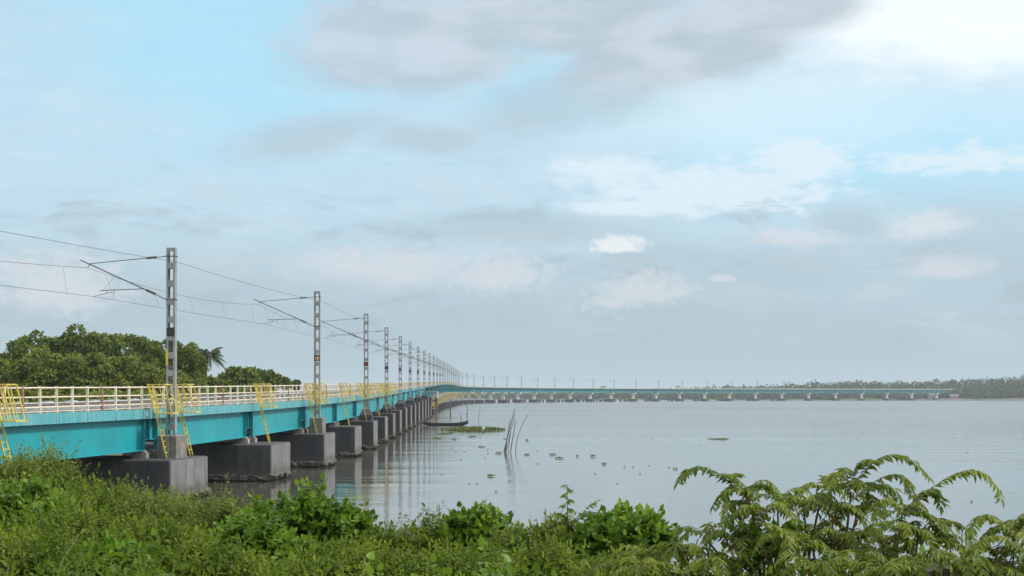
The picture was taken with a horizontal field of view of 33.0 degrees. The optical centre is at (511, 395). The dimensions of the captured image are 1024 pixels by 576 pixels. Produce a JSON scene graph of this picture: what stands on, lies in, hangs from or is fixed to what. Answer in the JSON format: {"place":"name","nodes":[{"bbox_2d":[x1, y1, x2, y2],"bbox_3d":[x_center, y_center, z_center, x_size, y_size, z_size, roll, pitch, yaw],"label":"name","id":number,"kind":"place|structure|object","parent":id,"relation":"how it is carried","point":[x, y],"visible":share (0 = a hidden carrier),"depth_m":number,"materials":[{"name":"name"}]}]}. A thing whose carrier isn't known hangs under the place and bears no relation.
{"place":"outdoors","nodes":[
{"label":"outdoors","id":0,"kind":"place"},
{"bbox_2d":[0,0,1023,393],"label":"sky","id":1,"kind":"structure","parent":0,"point":[735,193],"materials":[{"name":"blue"}]},
{"bbox_2d":[177,399,1023,575],"bbox_3d":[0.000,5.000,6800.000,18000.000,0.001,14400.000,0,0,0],"label":"water","id":2,"kind":"structure","parent":0,"point":[784,447],"depth_m":137.19,"materials":[{"name":"grey liquid"}]},
{"bbox_2d":[14,435,211,502],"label":"bridge pier","id":3,"kind":"structure","parent":2,"relation":"in","point":[179,468],"depth_m":80.69,"materials":[{"name":"concrete"}]},
{"bbox_2d":[80,248,178,434],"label":"overhead line mast","id":4,"kind":"object","parent":3,"relation":"on","point":[171,333],"visible":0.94,"depth_m":82.87,"materials":[{"name":"metal"}]},
{"bbox_2d":[65,385,251,448],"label":"bridge span","id":5,"kind":"object","parent":3,"relation":"on","point":[218,419],"visible":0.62,"depth_m":93.67,"materials":[{"name":"teal paint"}]},
{"bbox_2d":[147,384,178,457],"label":"inspection ladder","id":6,"kind":"object","parent":3,"relation":"on","point":[156,403],"visible":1,"depth_m":81.78,"materials":[{"name":"metal"}]},
{"bbox_2d":[171,384,200,454],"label":"inspection ladder","id":7,"kind":"object","parent":3,"relation":"attached to","point":[179,398],"visible":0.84,"depth_m":85.48,"materials":[{"name":"metal"}]},
{"bbox_2d":[122,436,291,481],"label":"bridge pier","id":8,"kind":"structure","parent":2,"relation":"in","point":[249,459],"depth_m":100.04,"materials":[{"name":"concrete"}]},
{"bbox_2d":[177,385,304,435],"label":"bridge span","id":9,"kind":"object","parent":8,"relation":"on","point":[285,414],"visible":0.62,"depth_m":112.60,"materials":[{"name":"metal"}]},
{"bbox_2d":[253,383,276,442],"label":"inspection ladder","id":10,"kind":"object","parent":8,"relation":"on","point":[258,396],"visible":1,"depth_m":103.00,"materials":[{"name":"metal"}]},
{"bbox_2d":[215,418,336,466],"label":"bridge pier","id":11,"kind":"structure","parent":2,"relation":"in","point":[311,448],"depth_m":119.94,"materials":[{"name":"concrete"}]},
{"bbox_2d":[240,384,336,427],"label":"bridge span","id":12,"kind":"object","parent":11,"relation":"on","point":[327,411],"visible":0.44,"depth_m":134.23,"materials":[{"name":"metal"}]},
{"bbox_2d":[254,291,322,417],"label":"overhead line mast","id":13,"kind":"object","parent":11,"relation":"on","point":[317,327],"visible":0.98,"depth_m":122.76,"materials":[{"name":"metal"}]},
{"bbox_2d":[304,383,323,432],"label":"inspection ladder","id":14,"kind":"object","parent":11,"relation":"on","point":[307,393],"visible":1,"depth_m":121.67,"materials":[{"name":"metal"}]},
{"bbox_2d":[282,421,362,456],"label":"bridge pier","id":15,"kind":"structure","parent":2,"relation":"in","point":[348,440],"depth_m":139.91,"materials":[{"name":"concrete"}]},
{"bbox_2d":[281,384,356,420],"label":"bridge span","id":16,"kind":"object","parent":15,"relation":"on","point":[339,412],"visible":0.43,"depth_m":151.43,"materials":[{"name":"metal"}]},
{"bbox_2d":[338,383,353,425],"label":"inspection ladder","id":17,"kind":"object","parent":15,"relation":"on","point":[345,396],"visible":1,"depth_m":142.96,"materials":[{"name":"metal"}]},
{"bbox_2d":[301,409,378,449],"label":"bridge pier","id":18,"kind":"structure","parent":2,"relation":"in","point":[370,433],"depth_m":159.92,"materials":[{"name":"concrete"}]},
{"bbox_2d":[308,384,369,416],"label":"bridge span","id":19,"kind":"object","parent":18,"relation":"on","point":[358,406],"visible":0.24,"depth_m":169.24,"materials":[{"name":"metal"}]},
{"bbox_2d":[318,314,368,408],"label":"overhead line mast","id":20,"kind":"object","parent":18,"relation":"on","point":[366,359],"visible":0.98,"depth_m":162.76,"materials":[{"name":"metal"}]},
{"bbox_2d":[345,416,388,443],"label":"bridge pier","id":21,"kind":"structure","parent":2,"relation":"in","point":[383,438],"depth_m":179.92,"materials":[{"name":"concrete"}]},
{"bbox_2d":[327,384,378,411],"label":"bridge span","id":22,"kind":"object","parent":21,"relation":"on","point":[372,406],"visible":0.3,"depth_m":194.03,"materials":[{"name":"metal"}]},
{"bbox_2d":[372,404,395,438],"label":"bridge pier","id":23,"kind":"structure","parent":2,"relation":"in","point":[391,424],"depth_m":199.93,"materials":[{"name":"concrete"}]},
{"bbox_2d":[348,327,388,403],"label":"overhead line mast","id":24,"kind":"object","parent":23,"relation":"on","point":[386,367],"visible":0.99,"depth_m":202.75,"materials":[{"name":"metal"}]},
{"bbox_2d":[352,383,386,409],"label":"bridge span","id":25,"kind":"object","parent":23,"relation":"on","point":[380,401],"visible":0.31,"depth_m":211.37,"materials":[{"name":"metal"}]},
{"bbox_2d":[372,410,402,434],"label":"bridge pier","id":26,"kind":"structure","parent":2,"relation":"in","point":[398,422],"depth_m":219.91,"materials":[{"name":"concrete"}]},
{"bbox_2d":[380,400,407,431],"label":"bridge pier","id":27,"kind":"structure","parent":2,"relation":"in","point":[400,404],"depth_m":239.92,"materials":[{"name":"concrete"}]},
{"bbox_2d":[369,336,401,399],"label":"overhead line mast","id":28,"kind":"object","parent":27,"relation":"on","point":[400,366],"visible":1,"depth_m":242.74,"materials":[{"name":"metal"}]},
{"bbox_2d":[394,404,412,428],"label":"bridge pier","id":29,"kind":"structure","parent":2,"relation":"in","point":[409,417],"depth_m":259.89,"materials":[{"name":"concrete"}]},
{"bbox_2d":[404,397,416,425],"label":"bridge pier","id":30,"kind":"structure","parent":2,"relation":"in","point":[410,400],"depth_m":279.98,"materials":[{"name":"concrete"}]},
{"bbox_2d":[423,420,467,425],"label":"canoe","id":31,"kind":"object","parent":2,"relation":"on","point":[446,424],"visible":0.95,"depth_m":286.92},
{"bbox_2d":[440,425,505,430],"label":"floating plant","id":32,"kind":"object","parent":2,"relation":"on","point":[475,428],"visible":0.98,"depth_m":247.57,"materials":[{"name":"green plant"}]},
{"bbox_2d":[606,393,615,401],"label":"bridge pier","id":33,"kind":"structure","parent":2,"relation":"in","point":[610,399],"depth_m":1384.56,"materials":[{"name":"concrete"}]},
{"bbox_2d":[612,387,634,392],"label":"bridge span","id":34,"kind":"object","parent":33,"relation":"on","point":[624,390],"visible":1,"depth_m":1404.17,"materials":[{"name":"metal"}]},
{"bbox_2d":[700,393,708,400],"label":"bridge pier","id":35,"kind":"structure","parent":2,"relation":"in","point":[704,397],"depth_m":1517.57,"materials":[{"name":"concrete"}]},
{"bbox_2d":[705,388,730,392],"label":"bridge span","id":36,"kind":"object","parent":35,"relation":"on","point":[723,390],"visible":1,"depth_m":1535.23,"materials":[{"name":"metal"}]},
{"bbox_2d":[777,393,785,400],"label":"bridge pier","id":37,"kind":"structure","parent":2,"relation":"in","point":[781,398],"depth_m":1605.90,"materials":[{"name":"concrete"}]},
{"bbox_2d":[782,388,809,392],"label":"bridge span","id":38,"kind":"object","parent":37,"relation":"on","point":[792,390],"visible":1,"depth_m":1619.94,"materials":[{"name":"metal"}]},
{"bbox_2d":[831,393,839,400],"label":"bridge pier","id":39,"kind":"structure","parent":2,"relation":"in","point":[835,398],"depth_m":1658.96,"materials":[{"name":"concrete"}]},
{"bbox_2d":[809,388,836,392],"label":"bridge span","id":40,"kind":"object","parent":39,"relation":"on","point":[830,390],"visible":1,"depth_m":1647.27,"materials":[{"name":"metal"}]},
{"bbox_2d":[836,388,862,392],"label":"bridge span","id":41,"kind":"object","parent":39,"relation":"on","point":[846,390],"visible":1,"depth_m":1671.13,"materials":[{"name":"metal"}]},
{"bbox_3d":[-22.634,4.875,63.796,9.134,4.249,6.368,0,0,10],"label":"bridge pier","id":42,"kind":"object","parent":2,"relation":"in","visible":0},
{"bbox_2d":[0,384,26,468],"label":"inspection ladder","id":43,"kind":"object","parent":42,"relation":"on","point":[7,420],"visible":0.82,"depth_m":65.13,"materials":[{"name":"metal"}]},
{"bbox_2d":[0,386,154,465],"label":"bridge span","id":44,"kind":"object","parent":42,"relation":"on","point":[106,428],"visible":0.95,"depth_m":74.79,"materials":[{"name":"metal"}]},
{"bbox_2d":[459,398,1023,400],"bbox_3d":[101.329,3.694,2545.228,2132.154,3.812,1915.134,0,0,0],"label":"shore","id":45,"kind":"structure","parent":0,"point":[1011,399],"depth_m":1819.35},
{"bbox_2d":[459,375,1023,399],"bbox_3d":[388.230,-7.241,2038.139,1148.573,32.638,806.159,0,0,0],"label":"woodland","id":46,"kind":"object","parent":45,"relation":"on","point":[1000,388],"visible":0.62,"depth_m":1852.74,"materials":[{"name":"green plant"}]},
{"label":"river bank","id":47,"kind":"structure","parent":0,"visible":0},
{"bbox_2d":[0,357,17,386],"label":"broadleaf tree","id":48,"kind":"object","parent":47,"relation":"on","point":[5,365],"visible":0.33,"depth_m":155.32,"materials":[{"name":"green plant"}]},
{"bbox_2d":[0,344,42,377],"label":"broadleaf tree","id":49,"kind":"object","parent":47,"relation":"on","point":[21,353],"visible":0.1,"depth_m":167.31,"materials":[{"name":"green plant"}]},
{"bbox_2d":[0,383,60,402],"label":"bank bush","id":50,"kind":"object","parent":47,"relation":"on","point":[30,393],"visible":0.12,"depth_m":140.16,"materials":[{"name":"green plant"}]},
{"bbox_2d":[5,329,72,359],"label":"broadleaf tree","id":51,"kind":"object","parent":47,"relation":"on","point":[26,342],"visible":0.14,"depth_m":175.46,"materials":[{"name":"green plant"}]},
{"bbox_2d":[7,348,75,402],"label":"broadleaf tree","id":52,"kind":"object","parent":47,"relation":"on","point":[35,369],"visible":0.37,"depth_m":150.54,"materials":[{"name":"green plant"}]},
{"bbox_2d":[46,389,113,401],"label":"bank bush","id":53,"kind":"object","parent":47,"relation":"on","point":[83,393],"visible":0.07,"depth_m":140.29,"materials":[{"name":"green plant"}]},
{"bbox_2d":[47,323,117,365],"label":"broadleaf tree","id":54,"kind":"object","parent":47,"relation":"on","point":[91,342],"visible":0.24,"depth_m":176.63,"materials":[{"name":"green plant"}]},
{"bbox_2d":[56,352,127,399],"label":"broadleaf tree","id":55,"kind":"object","parent":47,"relation":"on","point":[98,370],"visible":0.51,"depth_m":150.80,"materials":[{"name":"green plant"}]},
{"bbox_2d":[92,386,165,399],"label":"bank bush","id":56,"kind":"object","parent":47,"relation":"on","point":[133,392],"visible":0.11,"depth_m":142.72,"materials":[{"name":"green plant"}]},
{"bbox_2d":[102,333,165,377],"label":"broadleaf tree","id":57,"kind":"object","parent":47,"relation":"on","point":[145,350],"visible":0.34,"depth_m":179.05,"materials":[{"name":"green plant"}]},
{"bbox_2d":[111,354,170,398],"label":"broadleaf tree","id":58,"kind":"object","parent":47,"relation":"on","point":[142,375],"visible":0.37,"depth_m":152.81,"materials":[{"name":"green plant"}]},
{"bbox_2d":[153,339,200,373],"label":"broadleaf tree","id":59,"kind":"object","parent":47,"relation":"on","point":[185,360],"visible":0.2,"depth_m":183.44,"materials":[{"name":"green plant"}]},
{"bbox_2d":[162,369,197,395],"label":"broadleaf tree","id":60,"kind":"object","parent":47,"relation":"on","point":[183,378],"visible":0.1,"depth_m":159.55,"materials":[{"name":"green plant"}]},
{"bbox_2d":[172,352,208,378],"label":"broadleaf tree","id":61,"kind":"object","parent":47,"relation":"on","point":[203,366],"visible":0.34,"depth_m":185.38,"materials":[{"name":"green plant"}]},
{"bbox_2d":[193,373,225,396],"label":"broadleaf tree","id":62,"kind":"object","parent":47,"relation":"on","point":[200,379],"visible":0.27,"depth_m":175.49,"materials":[{"name":"green plant"}]},
{"bbox_2d":[198,347,227,374],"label":"coconut palm","id":63,"kind":"object","parent":47,"relation":"on","point":[214,355],"visible":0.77,"depth_m":191.90,"materials":[{"name":"green plant"}]},
{"bbox_2d":[195,384,252,396],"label":"bank bush","id":64,"kind":"object","parent":47,"relation":"on","point":[219,390],"visible":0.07,"depth_m":164.95,"materials":[{"name":"green plant"}]},
{"bbox_2d":[215,365,264,393],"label":"broadleaf tree","id":65,"kind":"object","parent":47,"relation":"on","point":[239,376],"visible":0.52,"depth_m":203.84,"materials":[{"name":"green plant"}]},
{"bbox_2d":[257,369,282,393],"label":"broadleaf tree","id":66,"kind":"object","parent":47,"relation":"on","point":[270,376],"visible":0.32,"depth_m":214.41,"materials":[{"name":"green plant"}]},
{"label":"ground","id":67,"kind":"structure","parent":0,"visible":0},
{"bbox_2d":[0,440,79,492],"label":"shrub","id":68,"kind":"object","parent":67,"relation":"on","point":[16,468],"visible":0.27,"depth_m":19.41,"materials":[{"name":"green plant"}]},
{"bbox_2d":[0,517,80,575],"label":"shrub","id":69,"kind":"object","parent":67,"relation":"on","point":[28,540],"visible":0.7,"depth_m":13.03,"materials":[{"name":"green plant"}]},
{"bbox_2d":[0,472,80,530],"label":"shrub","id":70,"kind":"object","parent":67,"relation":"on","point":[6,491],"visible":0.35,"depth_m":16.91,"materials":[{"name":"green plant"}]},
{"bbox_2d":[7,425,98,492],"bbox_3d":[-5.438,0.986,19.989,1.345,1.292,1.302,0,0,35],"label":"shrub","id":71,"kind":"object","parent":67,"relation":"on","point":[53,462],"visible":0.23,"depth_m":19.94,"materials":[{"name":"green plant"}]},
{"bbox_2d":[7,485,136,551],"bbox_3d":[-3.856,1.260,15.464,1.271,0.924,1.488,0,0,-44],"label":"shrub","id":72,"kind":"object","parent":67,"relation":"on","point":[100,526],"visible":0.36,"depth_m":15.36,"materials":[{"name":"green plant"}]},
{"bbox_2d":[52,463,145,520],"bbox_3d":[-4.485,1.192,18.812,1.199,0.947,1.110,0,0,0],"label":"shrub","id":73,"kind":"object","parent":67,"relation":"on","point":[97,490],"visible":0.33,"depth_m":18.73,"materials":[{"name":"green plant"}]},
{"bbox_2d":[46,530,191,575],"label":"shrub","id":74,"kind":"object","parent":67,"relation":"on","point":[120,550],"visible":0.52,"depth_m":12.70,"materials":[{"name":"green plant"}]},
{"bbox_2d":[104,476,192,528],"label":"shrub","id":75,"kind":"object","parent":67,"relation":"on","point":[128,504],"visible":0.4,"depth_m":18.27,"materials":[{"name":"green plant"}]},
{"bbox_2d":[94,503,220,561],"bbox_3d":[-2.989,1.331,14.769,1.222,0.812,1.152,0,0,-24],"label":"shrub","id":76,"kind":"object","parent":67,"relation":"on","point":[171,532],"visible":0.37,"depth_m":14.70,"materials":[{"name":"green plant"}]},
{"bbox_2d":[135,485,236,531],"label":"shrub","id":77,"kind":"object","parent":67,"relation":"on","point":[182,510],"visible":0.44,"depth_m":17.92,"materials":[{"name":"green plant"}]},
{"bbox_2d":[133,525,285,575],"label":"shrub","id":78,"kind":"object","parent":67,"relation":"on","point":[203,556],"visible":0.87,"depth_m":12.87,"materials":[{"name":"green plant"}]},
{"bbox_2d":[177,472,253,540],"bbox_3d":[-2.912,1.303,17.605,1.095,1.084,0.905,0,0,0],"label":"shrub","id":79,"kind":"object","parent":67,"relation":"on","point":[223,511],"visible":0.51,"depth_m":17.51,"materials":[{"name":"green plant"}]},
{"bbox_2d":[222,487,296,551],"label":"shrub","id":80,"kind":"object","parent":67,"relation":"on","point":[261,507],"visible":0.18,"depth_m":16.09,"materials":[{"name":"green plant"}]},
{"bbox_2d":[208,507,311,565],"bbox_3d":[-2.165,1.370,14.806,0.928,0.833,0.966,0,0,0],"label":"shrub","id":81,"kind":"object","parent":67,"relation":"on","point":[262,532],"visible":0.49,"depth_m":14.69,"materials":[{"name":"green plant"}]},
{"bbox_2d":[272,471,354,559],"bbox_3d":[-1.746,1.250,15.794,1.039,1.119,0.960,0,0,43],"label":"shrub","id":82,"kind":"object","parent":67,"relation":"on","point":[305,513],"visible":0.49,"depth_m":15.60,"materials":[{"name":"green plant"}]},
{"bbox_2d":[261,529,421,575],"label":"shrub","id":83,"kind":"object","parent":67,"relation":"on","point":[360,552],"visible":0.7,"depth_m":12.85,"materials":[{"name":"green plant"}]},
{"bbox_2d":[318,494,382,555],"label":"shrub","id":84,"kind":"object","parent":67,"relation":"on","point":[351,516],"visible":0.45,"depth_m":15.67,"materials":[{"name":"green plant"}]},
{"bbox_2d":[353,512,434,568],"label":"shrub","id":85,"kind":"object","parent":67,"relation":"on","point":[396,536],"visible":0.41,"depth_m":15.39,"materials":[{"name":"green plant"}]},
{"bbox_2d":[398,501,449,553],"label":"shrub","id":86,"kind":"object","parent":67,"relation":"on","point":[424,521],"visible":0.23,"depth_m":15.75,"materials":[{"name":"green plant"}]},
{"bbox_2d":[7,481,866,575],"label":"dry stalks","id":87,"kind":"object","parent":67,"relation":"on","point":[82,555],"visible":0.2,"depth_m":12.16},
{"bbox_2d":[414,506,467,561],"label":"shrub","id":88,"kind":"object","parent":67,"relation":"on","point":[435,537],"visible":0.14,"depth_m":15.51,"materials":[{"name":"green plant"}]},
{"bbox_2d":[380,533,521,575],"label":"shrub","id":89,"kind":"object","parent":67,"relation":"on","point":[457,557],"visible":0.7,"depth_m":12.67,"materials":[{"name":"green plant"}]},
{"bbox_2d":[427,498,523,556],"bbox_3d":[-0.268,1.397,15.390,0.962,0.994,0.796,0,0,27],"label":"shrub","id":90,"kind":"object","parent":67,"relation":"on","point":[472,520],"visible":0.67,"depth_m":15.24,"materials":[{"name":"green plant"}]},
{"bbox_2d":[0,447,1009,575],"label":"undergrowth","id":91,"kind":"object","parent":67,"relation":"on","point":[115,570],"visible":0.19,"depth_m":12.52,"materials":[{"name":"green plant"}]},
{"bbox_2d":[2,469,1007,575],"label":"creeper","id":92,"kind":"object","parent":67,"relation":"on","point":[509,568],"visible":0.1,"depth_m":11.63,"materials":[{"name":"green plant"}]},
{"bbox_2d":[464,519,553,565],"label":"shrub","id":93,"kind":"object","parent":67,"relation":"on","point":[498,537],"visible":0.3,"depth_m":14.57,"materials":[{"name":"green plant"}]},
{"bbox_2d":[501,509,587,562],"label":"shrub","id":94,"kind":"object","parent":67,"relation":"on","point":[564,535],"visible":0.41,"depth_m":14.28,"materials":[{"name":"green plant"}]},
{"bbox_2d":[486,533,613,575],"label":"shrub","id":95,"kind":"object","parent":67,"relation":"on","point":[530,559],"visible":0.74,"depth_m":12.30,"materials":[{"name":"green plant"}]},
{"bbox_2d":[537,484,598,551],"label":"spire plant","id":96,"kind":"object","parent":67,"relation":"on","point":[569,510],"visible":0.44,"depth_m":14.37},
{"bbox_2d":[564,497,638,574],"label":"shrub","id":97,"kind":"object","parent":67,"relation":"on","point":[599,523],"visible":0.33,"depth_m":14.05,"materials":[{"name":"green plant"}]},
{"bbox_2d":[593,502,689,574],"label":"shrub","id":98,"kind":"object","parent":67,"relation":"on","point":[647,527],"visible":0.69,"depth_m":13.66,"materials":[{"name":"green plant"}]},
{"bbox_2d":[579,541,758,575],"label":"frond shrub","id":99,"kind":"object","parent":67,"relation":"on","point":[655,566],"visible":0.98,"depth_m":10.46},
{"bbox_2d":[669,466,837,575],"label":"frond shrub","id":100,"kind":"object","parent":67,"relation":"on","point":[788,534],"visible":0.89,"depth_m":10.56,"materials":[{"name":"plant"}]},
{"bbox_2d":[720,502,813,575],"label":"shrub","id":101,"kind":"object","parent":67,"relation":"on","point":[756,530],"visible":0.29,"depth_m":10.74,"materials":[{"name":"green plant"}]},
{"bbox_2d":[767,454,934,575],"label":"frond shrub","id":102,"kind":"object","parent":67,"relation":"on","point":[833,540],"visible":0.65,"depth_m":10.79,"materials":[{"name":"plant"}]},
{"bbox_2d":[765,548,1023,575],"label":"frond shrub","id":103,"kind":"object","parent":67,"relation":"on","point":[969,565],"visible":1,"depth_m":9.57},
{"bbox_2d":[847,468,1004,575],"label":"frond shrub","id":104,"kind":"object","parent":67,"relation":"on","point":[905,530],"visible":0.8,"depth_m":10.33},
{"bbox_2d":[870,559,992,575],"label":"shrub","id":105,"kind":"object","parent":67,"relation":"on","point":[943,571],"visible":0.09,"depth_m":11.05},
{"bbox_2d":[960,513,1023,575],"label":"frond shrub","id":106,"kind":"object","parent":67,"relation":"on","point":[1013,531],"visible":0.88,"depth_m":9.74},
{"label":"overhead line mast","id":107,"kind":"object","parent":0,"visible":0},
{"bbox_2d":[1,231,644,380],"bbox_3d":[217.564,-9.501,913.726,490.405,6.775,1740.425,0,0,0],"label":"return wire","id":108,"kind":"object","parent":107,"relation":"attached to","point":[187,265],"visible":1,"depth_m":81.65,"materials":[{"name":"grey metal"}]},
{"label":"bridge span","id":109,"kind":"object","parent":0,"visible":0},
{"bbox_2d":[438,362,445,389],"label":"overhead line mast","id":110,"kind":"object","parent":109,"relation":"attached to","point":[444,374],"visible":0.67,"depth_m":602.65,"materials":[{"name":"metal"}]},
{"bbox_2d":[0,261,955,384],"bbox_3d":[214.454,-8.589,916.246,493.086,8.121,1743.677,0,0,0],"label":"overhead line","id":111,"kind":"object","parent":110,"relation":"hanging from","point":[241,320],"visible":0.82,"depth_m":103.62,"materials":[{"name":"grey metal"}]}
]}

